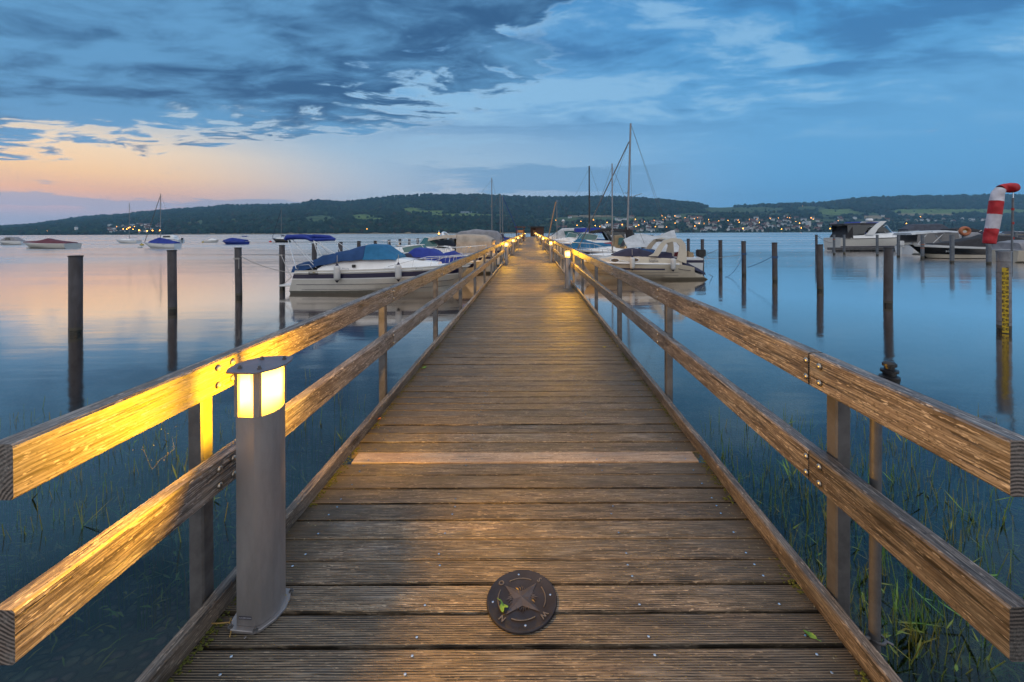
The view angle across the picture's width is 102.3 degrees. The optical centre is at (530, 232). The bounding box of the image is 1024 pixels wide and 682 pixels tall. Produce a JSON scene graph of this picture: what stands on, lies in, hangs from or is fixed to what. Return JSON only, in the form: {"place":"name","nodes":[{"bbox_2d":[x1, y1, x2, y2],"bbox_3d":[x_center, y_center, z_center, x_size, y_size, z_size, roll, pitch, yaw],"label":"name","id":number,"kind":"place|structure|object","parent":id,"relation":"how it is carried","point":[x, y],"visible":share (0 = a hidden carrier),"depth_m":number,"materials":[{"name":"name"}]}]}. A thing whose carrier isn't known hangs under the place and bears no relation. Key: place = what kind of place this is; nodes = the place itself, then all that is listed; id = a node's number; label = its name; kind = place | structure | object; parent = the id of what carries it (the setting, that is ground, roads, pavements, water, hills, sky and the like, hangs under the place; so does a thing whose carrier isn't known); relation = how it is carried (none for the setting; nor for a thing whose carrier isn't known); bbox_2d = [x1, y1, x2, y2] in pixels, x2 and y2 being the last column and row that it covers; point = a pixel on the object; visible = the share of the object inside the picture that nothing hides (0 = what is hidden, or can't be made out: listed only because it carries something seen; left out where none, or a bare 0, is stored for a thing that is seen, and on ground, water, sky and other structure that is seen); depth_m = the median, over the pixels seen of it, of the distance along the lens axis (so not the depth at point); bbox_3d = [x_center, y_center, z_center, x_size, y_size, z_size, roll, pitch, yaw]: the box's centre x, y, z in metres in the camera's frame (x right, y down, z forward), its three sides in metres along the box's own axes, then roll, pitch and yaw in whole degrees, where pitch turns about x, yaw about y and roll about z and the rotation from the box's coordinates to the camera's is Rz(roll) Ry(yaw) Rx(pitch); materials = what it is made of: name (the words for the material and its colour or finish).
{"place":"outdoors","nodes":[
{"label":"outdoors","id":0,"kind":"place"},
{"bbox_2d":[0,232,1023,404],"bbox_3d":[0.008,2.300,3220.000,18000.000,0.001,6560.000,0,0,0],"label":"lake water","id":1,"kind":"structure","parent":0,"point":[937,319],"depth_m":12.84,"materials":[{"name":"blue liquid"}]},
{"bbox_2d":[0,237,25,244],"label":"motorboat","id":2,"kind":"object","parent":1,"relation":"on","point":[11,241],"visible":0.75,"depth_m":94.29,"materials":[{"name":"white plastic"}]},
{"bbox_2d":[22,238,81,248],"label":"motorboat","id":3,"kind":"object","parent":1,"relation":"on","point":[48,243],"visible":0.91,"depth_m":67.34,"materials":[{"name":"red plastic"}]},
{"bbox_2d":[67,255,83,412],"bbox_3d":[-10.500,3.130,9.500,0.257,5.214,0.257,0,0,33],"label":"mooring pile","id":4,"kind":"object","parent":1,"relation":"in","point":[75,303],"visible":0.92,"depth_m":9.42,"materials":[{"name":"wood"}]},
{"bbox_2d":[0,414,235,672],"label":"water weed","id":5,"kind":"object","parent":1,"relation":"on","point":[120,613],"visible":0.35,"depth_m":3.02,"materials":[{"name":"green plant"}]},
{"bbox_2d":[115,203,141,242],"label":"sailboat","id":6,"kind":"object","parent":1,"relation":"on","point":[129,240],"visible":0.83,"depth_m":103.75,"materials":[{"name":"white paint"}]},
{"bbox_2d":[143,193,181,247],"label":"sailboat","id":7,"kind":"object","parent":1,"relation":"on","point":[159,242],"visible":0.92,"depth_m":66.42,"materials":[{"name":"blue paint"}]},
{"bbox_2d":[167,250,178,418],"bbox_3d":[-10.539,3.121,12.127,0.236,5.232,0.236,0,1,-3],"label":"mooring pile","id":8,"kind":"object","parent":1,"relation":"in","point":[172,278],"visible":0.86,"depth_m":12.03,"materials":[{"name":"metal"}]},
{"bbox_2d":[161,235,184,242],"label":"motorboat","id":9,"kind":"object","parent":1,"relation":"on","point":[176,238],"visible":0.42,"depth_m":105.62,"materials":[{"name":"white plastic"}]},
{"bbox_2d":[204,238,218,242],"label":"motorboat","id":10,"kind":"object","parent":1,"relation":"on","point":[212,240],"visible":0.88,"depth_m":108.03,"materials":[{"name":"white plastic"}]},
{"bbox_2d":[223,236,249,243],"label":"motorboat","id":11,"kind":"object","parent":1,"relation":"on","point":[234,241],"visible":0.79,"depth_m":89.75,"materials":[{"name":"blue fabric"}]},
{"bbox_2d":[234,247,243,387],"bbox_3d":[-10.434,3.130,14.737,0.234,5.212,0.234,-1,0,19],"label":"mooring pile","id":12,"kind":"object","parent":1,"relation":"in","point":[238,274],"visible":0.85,"depth_m":14.66,"materials":[{"name":"wood"}]},
{"bbox_2d":[240,256,290,272],"bbox_3d":[-9.704,1.187,15.249,1.718,0.721,0.024,0,0,-40],"label":"mooring rope","id":13,"kind":"object","parent":12,"relation":"attached to","point":[263,266],"visible":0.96,"depth_m":15.14,"materials":[{"name":"grey fabric"}]},
{"bbox_2d":[272,209,290,241],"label":"sailboat","id":14,"kind":"object","parent":1,"relation":"on","point":[280,239],"visible":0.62,"depth_m":111.38,"materials":[{"name":"black paint"}]},
{"bbox_2d":[279,245,284,287],"bbox_3d":[-10.467,3.127,17.363,0.232,5.220,0.232,0,0,-33],"label":"mooring pile","id":15,"kind":"object","parent":1,"relation":"in","point":[281,266],"visible":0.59,"depth_m":17.27,"materials":[{"name":"wood"}]},
{"bbox_2d":[312,243,316,259],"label":"mooring pile","id":16,"kind":"object","parent":1,"relation":"in","point":[314,254],"visible":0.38,"depth_m":19.88,"materials":[{"name":"wood"}]},
{"bbox_2d":[338,242,342,251],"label":"mooring pile","id":17,"kind":"object","parent":1,"relation":"in","point":[340,246],"visible":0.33,"depth_m":22.50,"materials":[{"name":"wood"}]},
{"bbox_2d":[279,234,471,292],"bbox_3d":[-6.010,1.333,16.550,7.330,2.575,2.202,0,0,0],"label":"cabin cruiser","id":18,"kind":"object","parent":1,"relation":"on","point":[369,268],"visible":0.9,"depth_m":15.65,"materials":[{"name":"blue paint"}]},
{"bbox_2d":[334,255,339,282],"bbox_3d":[-7.219,1.349,15.350,0.230,1.020,0.227,0,0,0],"label":"fender","id":19,"kind":"object","parent":18,"relation":"hanging from","point":[336,272],"visible":1,"depth_m":15.26,"materials":[{"name":"plastic"}]},
{"bbox_2d":[395,254,401,281],"bbox_3d":[-4.933,1.310,15.350,0.230,1.020,0.227,0,0,0],"label":"fender","id":20,"kind":"object","parent":18,"relation":"hanging from","point":[398,271],"visible":1,"depth_m":15.27,"materials":[{"name":"plastic"}]},
{"bbox_2d":[377,232,495,273],"bbox_3d":[-5.596,1.275,24.200,7.000,2.689,2.556,0,0,0],"label":"cabin cruiser","id":21,"kind":"object","parent":1,"relation":"on","point":[460,240],"visible":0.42,"depth_m":23.19,"materials":[{"name":"beige fabric"}]},
{"bbox_2d":[433,239,454,245],"bbox_3d":[-4.873,0.552,23.140,1.250,0.430,0.040,0,0,0],"label":"window","id":22,"kind":"structure","parent":21,"relation":"in","point":[448,242],"depth_m":23.12,"materials":[{"name":"grey glass"}]},
{"bbox_2d":[405,247,480,282],"bbox_3d":[-5.094,1.652,19.200,5.600,1.932,2.056,0,0,0],"label":"motorboat","id":23,"kind":"object","parent":1,"relation":"on","point":[420,252],"visible":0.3,"depth_m":18.72,"materials":[{"name":"blue fabric"}]},
{"bbox_2d":[402,244,487,270],"bbox_3d":[-5.194,1.610,21.600,6.000,2.016,2.156,0,0,0],"label":"motorboat","id":24,"kind":"object","parent":1,"relation":"on","point":[406,249],"visible":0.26,"depth_m":21.23,"materials":[{"name":"blue paint"}]},
{"bbox_2d":[395,229,501,265],"bbox_3d":[-5.891,1.184,29.400,7.610,2.873,2.611,0,0,0],"label":"cabin cruiser","id":25,"kind":"object","parent":1,"relation":"on","point":[496,236],"visible":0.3,"depth_m":28.38,"materials":[{"name":"beige fabric"}]},
{"bbox_2d":[450,178,505,238],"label":"sailboat","id":26,"kind":"object","parent":1,"relation":"on","point":[491,181],"visible":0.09,"depth_m":41.98,"materials":[{"name":"grey paint"}]},
{"bbox_2d":[474,198,510,251],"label":"sailboat","id":27,"kind":"object","parent":1,"relation":"on","point":[500,223],"visible":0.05,"depth_m":49.99,"materials":[{"name":"grey paint"}]},
{"bbox_2d":[476,195,518,244],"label":"sailboat","id":28,"kind":"object","parent":1,"relation":"on","point":[502,218],"visible":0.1,"depth_m":54.96,"materials":[{"name":"paint"}]},
{"bbox_2d":[501,234,504,259],"bbox_3d":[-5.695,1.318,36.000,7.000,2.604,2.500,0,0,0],"label":"mooring pile","id":29,"kind":"object","parent":1,"relation":"on","point":[502,235],"visible":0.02,"depth_m":34.99,"materials":[{"name":"grey wood"}]},
{"bbox_2d":[135,237,902,681],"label":"wooden pier","id":30,"kind":"structure","parent":1,"relation":"in","point":[529,417],"depth_m":1.97,"materials":[{"name":"brown wood"}]},
{"bbox_2d":[212,618,231,636],"bbox_3d":[-1.156,1.484,1.561,0.128,0.011,0.049,0,0,23],"label":"twig","id":31,"kind":"object","parent":30,"relation":"on","point":[224,623],"visible":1,"depth_m":1.56,"materials":[{"name":"brown wood"}]},
{"bbox_2d":[226,356,293,634],"bbox_3d":[-1.063,0.999,1.628,0.198,0.990,0.213,0,0,3],"label":"bollard lamp","id":32,"kind":"object","parent":30,"relation":"on","point":[263,592],"visible":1,"depth_m":1.56,"materials":[{"name":"metal"}]},
{"bbox_2d":[0,233,524,664],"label":"railing","id":33,"kind":"object","parent":30,"relation":"attached to","point":[36,611],"visible":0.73,"depth_m":1.38,"materials":[{"name":"brown wood"}]},
{"bbox_2d":[504,242,507,264],"bbox_3d":[-1.064,0.904,18.108,0.198,0.990,0.213,0,0,3],"label":"bollard lamp","id":34,"kind":"object","parent":30,"relation":"on","point":[506,255],"visible":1,"depth_m":18.03,"materials":[{"name":"metal"}]},
{"bbox_2d":[515,226,525,240],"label":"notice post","id":35,"kind":"object","parent":30,"relation":"attached to","point":[521,231],"visible":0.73,"depth_m":56.93,"materials":[{"name":"brown wood"}]},
{"bbox_2d":[486,570,556,633],"bbox_3d":[-0.036,1.481,1.668,0.285,0.014,0.285,0,0,0],"label":"compass plate","id":36,"kind":"object","parent":30,"relation":"on","point":[528,598],"visible":1,"depth_m":1.65,"materials":[{"name":"brown metal"}]},
{"bbox_2d":[497,598,507,612],"bbox_3d":[-0.113,1.472,1.636,0.030,0.012,0.068,0,0,-25],"label":"fallen leaf","id":37,"kind":"object","parent":36,"relation":"on","point":[502,606],"visible":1,"depth_m":1.62,"materials":[{"name":"green plant"}]},
{"bbox_2d":[530,226,543,236],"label":"pier hut","id":38,"kind":"object","parent":30,"relation":"on","point":[534,230],"visible":0.84,"depth_m":97.10,"materials":[{"name":"brown wood"}]},
{"bbox_2d":[549,245,552,261],"bbox_3d":[0.963,0.888,19.592,0.198,0.990,0.213,0,0,3],"label":"bollard lamp","id":39,"kind":"object","parent":30,"relation":"on","point":[550,253],"visible":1,"depth_m":19.52,"materials":[{"name":"metal"}]},
{"bbox_2d":[564,250,571,287],"bbox_3d":[0.963,0.940,10.692,0.198,0.990,0.213,0,0,3],"label":"bollard lamp","id":40,"kind":"object","parent":30,"relation":"on","point":[567,274],"visible":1,"depth_m":10.62,"materials":[{"name":"metal"}]},
{"bbox_2d":[536,233,1023,661],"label":"railing","id":41,"kind":"object","parent":30,"relation":"attached to","point":[986,605],"visible":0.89,"depth_m":1.42,"materials":[{"name":"brown wood"}]},
{"bbox_2d":[878,360,900,384],"bbox_3d":[1.237,0.541,1.442,0.120,0.183,0.060,0,0,0],"label":"rock","id":42,"kind":"object","parent":41,"relation":"attached to","point":[889,371],"visible":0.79,"depth_m":1.43,"materials":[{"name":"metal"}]},
{"bbox_2d":[804,630,819,640],"bbox_3d":[1.033,1.478,1.511,0.024,0.012,0.054,0,0,-34],"label":"fallen leaf","id":43,"kind":"object","parent":30,"relation":"on","point":[811,635],"visible":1,"depth_m":1.51,"materials":[{"name":"green plant"}]},
{"bbox_2d":[538,227,588,238],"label":"cabin cruiser","id":44,"kind":"object","parent":1,"relation":"on","point":[562,232],"visible":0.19,"depth_m":57.06,"materials":[{"name":"white plastic"}]},
{"bbox_2d":[564,231,582,235],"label":"window","id":45,"kind":"structure","parent":44,"relation":"in","point":[565,232],"depth_m":56.85,"materials":[{"name":"teal"}]},
{"bbox_2d":[547,227,601,252],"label":"cabin cruiser","id":46,"kind":"object","parent":1,"relation":"on","point":[570,236],"visible":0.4,"depth_m":45.59,"materials":[{"name":"white plastic"}]},
{"bbox_2d":[555,166,610,239],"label":"sailboat","id":47,"kind":"object","parent":1,"relation":"on","point":[589,202],"visible":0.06,"depth_m":41.43,"materials":[{"name":"blue paint"}]},
{"bbox_2d":[564,238,611,262],"bbox_3d":[5.705,1.502,31.600,6.600,2.156,2.200,0,0,0],"label":"motorboat","id":48,"kind":"object","parent":1,"relation":"on","point":[575,246],"visible":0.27,"depth_m":31.21,"materials":[{"name":"blue fabric"}]},
{"bbox_2d":[547,226,632,258],"bbox_3d":[5.204,1.007,36.400,7.600,3.150,2.606,0,0,0],"label":"cabin cruiser","id":49,"kind":"object","parent":1,"relation":"on","point":[607,234],"visible":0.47,"depth_m":35.56,"materials":[{"name":"blue paint"}]},
{"bbox_2d":[605,231,624,240],"bbox_3d":[7.451,0.274,35.370,2.100,0.800,0.020,0,0,0],"label":"window","id":50,"kind":"structure","parent":49,"relation":"in","point":[608,233],"depth_m":35.36,"materials":[{"name":"grey glass"}]},
{"bbox_2d":[570,123,668,265],"bbox_3d":[6.196,-2.373,27.600,7.208,9.903,2.301,0,0,0],"label":"sailboat","id":51,"kind":"object","parent":1,"relation":"on","point":[617,240],"visible":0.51,"depth_m":27.53,"materials":[{"name":"white plastic"}]},
{"bbox_2d":[580,163,705,270],"bbox_3d":[6.551,-0.723,24.200,7.408,6.700,2.300,0,0,0],"label":"sailboat","id":52,"kind":"object","parent":1,"relation":"on","point":[641,240],"visible":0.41,"depth_m":23.89,"materials":[{"name":"blue paint"}]},
{"bbox_2d":[584,238,706,279],"bbox_3d":[5.841,1.420,20.750,6.633,2.320,2.150,0,0,0],"label":"cabin cruiser","id":53,"kind":"object","parent":1,"relation":"on","point":[650,264],"visible":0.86,"depth_m":19.88,"materials":[{"name":"white plastic"}]},
{"bbox_2d":[630,255,634,269],"bbox_3d":[4.823,1.282,19.550,0.230,1.020,0.227,0,0,0],"label":"fender","id":54,"kind":"object","parent":53,"relation":"hanging from","point":[632,262],"visible":1,"depth_m":19.47,"materials":[{"name":"plastic"}]},
{"bbox_2d":[670,257,675,270],"bbox_3d":[6.760,1.332,19.550,0.230,1.020,0.227,0,0,0],"label":"fender","id":55,"kind":"object","parent":53,"relation":"hanging from","point":[673,264],"visible":1,"depth_m":19.48,"materials":[{"name":"plastic"}]},
{"bbox_2d":[687,239,689,251],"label":"mooring pile","id":56,"kind":"object","parent":1,"relation":"in","point":[688,244],"visible":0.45,"depth_m":31.03,"materials":[{"name":"wood"}]},
{"bbox_2d":[700,239,703,265],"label":"mooring pile","id":57,"kind":"object","parent":1,"relation":"in","point":[702,243],"visible":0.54,"depth_m":28.01,"materials":[{"name":"wood"}]},
{"bbox_2d":[718,240,722,269],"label":"mooring pile","id":58,"kind":"object","parent":1,"relation":"in","point":[720,263],"visible":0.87,"depth_m":25.02,"materials":[{"name":"wood"}]},
{"bbox_2d":[741,241,745,275],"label":"mooring pile","id":59,"kind":"object","parent":1,"relation":"in","point":[743,257],"visible":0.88,"depth_m":21.73,"materials":[{"name":"wood"}]},
{"bbox_2d":[772,242,777,281],"bbox_3d":[11.263,3.054,18.970,0.244,5.214,0.244,-1,0,19],"label":"mooring pile","id":60,"kind":"object","parent":1,"relation":"in","point":[775,266],"visible":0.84,"depth_m":18.88,"materials":[{"name":"wood"}]},
{"bbox_2d":[815,235,817,258],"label":"mooring pile","id":61,"kind":"object","parent":1,"relation":"in","point":[816,239],"visible":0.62,"depth_m":34.20,"materials":[{"name":"wood"}]},
{"bbox_2d":[816,244,823,291],"bbox_3d":[11.221,3.054,15.935,0.244,5.214,0.244,-1,0,34],"label":"mooring pile","id":62,"kind":"object","parent":1,"relation":"in","point":[819,268],"visible":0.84,"depth_m":15.86,"materials":[{"name":"wood"}]},
{"bbox_2d":[833,235,834,254],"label":"mooring pile","id":63,"kind":"object","parent":1,"relation":"in","point":[833,244],"visible":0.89,"depth_m":41.22,"materials":[{"name":"wood"}]},
{"bbox_2d":[843,235,845,253],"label":"mooring pile","id":64,"kind":"object","parent":1,"relation":"in","point":[844,244],"visible":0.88,"depth_m":42.13,"materials":[{"name":"wood"}]},
{"bbox_2d":[827,247,894,250],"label":"floating dock","id":65,"kind":"object","parent":1,"relation":"on","point":[857,248],"visible":0.29,"depth_m":48.16,"materials":[{"name":"metal"}]},
{"bbox_2d":[823,218,912,250],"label":"cabin cruiser","id":66,"kind":"object","parent":1,"relation":"on","point":[862,234],"visible":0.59,"depth_m":49.46,"materials":[{"name":"white plastic"}]},
{"bbox_2d":[847,225,868,235],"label":"window","id":67,"kind":"structure","parent":66,"relation":"in","point":[857,229],"depth_m":49.47,"materials":[{"name":"grey glass"}]},
{"bbox_2d":[845,222,877,226],"bbox_3d":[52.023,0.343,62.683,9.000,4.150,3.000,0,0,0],"label":"canopy","id":68,"kind":"object","parent":66,"relation":"attached to","point":[859,222],"visible":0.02,"depth_m":61.63,"materials":[{"name":"blue fabric"}]},
{"bbox_2d":[876,226,889,232],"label":"window","id":69,"kind":"structure","parent":66,"relation":"in","point":[881,229],"depth_m":49.59,"materials":[{"name":"grey"}]},
{"bbox_2d":[876,235,878,255],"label":"mooring pile","id":70,"kind":"object","parent":1,"relation":"in","point":[877,245],"visible":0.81,"depth_m":39.13,"materials":[{"name":"wood"}]},
{"bbox_2d":[883,247,893,305],"bbox_3d":[11.058,3.054,12.752,0.255,5.214,0.255,0,1,-33],"label":"mooring pile","id":71,"kind":"object","parent":1,"relation":"in","point":[888,262],"visible":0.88,"depth_m":12.64,"materials":[{"name":"wood"}]},
{"bbox_2d":[897,235,899,256],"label":"mooring pile","id":72,"kind":"object","parent":1,"relation":"in","point":[898,245],"visible":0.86,"depth_m":36.58,"materials":[{"name":"metal"}]},
{"bbox_2d":[920,235,924,258],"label":"mooring pile","id":73,"kind":"object","parent":1,"relation":"in","point":[922,242],"visible":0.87,"depth_m":33.68,"materials":[{"name":"metal"}]},
{"bbox_2d":[893,230,961,253],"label":"motorboat","id":74,"kind":"object","parent":1,"relation":"on","point":[931,236],"visible":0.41,"depth_m":40.85,"materials":[{"name":"grey plastic"}]},
{"bbox_2d":[900,234,916,242],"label":"window","id":75,"kind":"structure","parent":74,"relation":"in","point":[906,238],"depth_m":42.87,"materials":[{"name":"glass"}]},
{"bbox_2d":[898,224,947,231],"bbox_3d":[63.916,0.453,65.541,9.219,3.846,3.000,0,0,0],"label":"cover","id":76,"kind":"object","parent":74,"relation":"on","point":[915,227],"visible":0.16,"depth_m":64.66,"materials":[{"name":"grey fabric"}]},
{"bbox_2d":[917,233,959,242],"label":"window","id":77,"kind":"structure","parent":74,"relation":"in","point":[929,237],"depth_m":40.74,"materials":[{"name":"grey glass"}]},
{"bbox_2d":[913,228,982,243],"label":"motorboat","id":78,"kind":"object","parent":1,"relation":"on","point":[957,229],"visible":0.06,"depth_m":49.36,"materials":[{"name":"grey plastic"}]},
{"bbox_2d":[949,235,954,262],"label":"mooring pile","id":79,"kind":"object","parent":1,"relation":"in","point":[951,248],"visible":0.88,"depth_m":29.61,"materials":[{"name":"metal"}]},
{"bbox_2d":[909,237,1000,258],"bbox_3d":[36.565,1.467,35.473,8.108,2.110,2.460,0,0,0],"label":"motorboat","id":80,"kind":"object","parent":1,"relation":"on","point":[970,248],"visible":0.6,"depth_m":34.64,"materials":[{"name":"black paint"}]},
{"bbox_2d":[958,226,970,237],"bbox_3d":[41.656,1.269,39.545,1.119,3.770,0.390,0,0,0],"label":"lifebuoy","id":81,"kind":"object","parent":80,"relation":"on","point":[964,231],"visible":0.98,"depth_m":39.41,"materials":[{"name":"plastic"}]},
{"bbox_2d":[958,232,979,237],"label":"motorboat","id":82,"kind":"object","parent":1,"relation":"on","point":[973,234],"visible":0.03,"depth_m":43.55,"materials":[{"name":"grey fabric"}]},
{"bbox_2d":[986,244,991,264],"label":"mooring pile","id":83,"kind":"object","parent":1,"relation":"in","point":[988,254],"visible":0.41,"depth_m":28.08,"materials":[{"name":"metal"}]},
{"bbox_2d":[970,234,1023,240],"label":"motorboat","id":84,"kind":"object","parent":1,"relation":"on","point":[1002,238],"visible":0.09,"depth_m":41.32,"materials":[{"name":"black fabric"}]},
{"bbox_2d":[995,251,1012,430],"bbox_3d":[10.740,3.035,9.340,0.266,5.254,0.262,0,0,-41],"label":"gauge pile","id":85,"kind":"object","parent":1,"relation":"in","point":[1004,320],"visible":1,"depth_m":9.25,"materials":[{"name":"metal"}]},
{"bbox_2d":[982,183,1020,276],"bbox_3d":[10.633,-0.061,9.312,0.780,2.134,0.282,0,0,0],"label":"windsock","id":86,"kind":"object","parent":85,"relation":"attached to","point":[996,201],"visible":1,"depth_m":9.25,"materials":[{"name":"fabric"}]},
{"bbox_2d":[992,240,1023,262],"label":"motorboat","id":87,"kind":"object","parent":1,"relation":"on","point":[1018,251],"visible":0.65,"depth_m":30.07,"materials":[{"name":"white plastic"}]},
{"bbox_2d":[1001,231,1023,237],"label":"motorboat","id":88,"kind":"object","parent":1,"relation":"on","point":[1009,232],"visible":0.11,"depth_m":52.76,"materials":[{"name":"grey fabric"}]},
{"bbox_2d":[0,340,1023,681],"bbox_3d":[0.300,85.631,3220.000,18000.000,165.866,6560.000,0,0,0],"label":"lake bed","id":89,"kind":"object","parent":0,"point":[786,396],"visible":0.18,"depth_m":10.80,"materials":[{"name":"blue liquid"}]},
{"bbox_2d":[0,373,365,640],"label":"water reeds","id":90,"kind":"object","parent":89,"relation":"on","point":[68,531],"visible":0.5,"depth_m":3.86,"materials":[{"name":"green plant"}]},
{"bbox_2d":[700,403,1023,681],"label":"water reeds","id":91,"kind":"object","parent":89,"relation":"on","point":[958,628],"visible":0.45,"depth_m":3.31,"materials":[{"name":"green plant"}]},
{"bbox_2d":[866,419,893,653],"bbox_3d":[1.227,1.122,1.470,0.102,1.170,0.055,0,0,0],"label":"steel pipe","id":92,"kind":"object","parent":89,"relation":"in","point":[874,636],"visible":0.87,"depth_m":1.46,"materials":[{"name":"grey metal"}]},
{"bbox_2d":[0,0,1023,224],"label":"sky","id":93,"kind":"structure","parent":0,"point":[106,106],"materials":[{"name":"blue"}]},
{"bbox_2d":[56,196,1023,234],"bbox_3d":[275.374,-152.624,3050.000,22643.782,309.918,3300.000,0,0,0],"label":"hills","id":94,"kind":"structure","parent":0,"point":[872,215],"depth_m":2271.38,"materials":[{"name":"green plant"}]},
{"bbox_2d":[0,193,1023,234],"bbox_3d":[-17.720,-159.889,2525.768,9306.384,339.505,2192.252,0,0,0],"label":"forest","id":95,"kind":"object","parent":94,"relation":"on","point":[389,211],"visible":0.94,"depth_m":2337.55,"materials":[{"name":"green plant"}]},
{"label":"sailboat","id":96,"kind":"object","parent":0,"visible":0},
{"bbox_2d":[548,202,555,237],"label":"mast","id":97,"kind":"object","parent":96,"relation":"attached to","point":[552,219],"visible":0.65,"depth_m":51.94,"materials":[{"name":"brown wood"}]}
]}

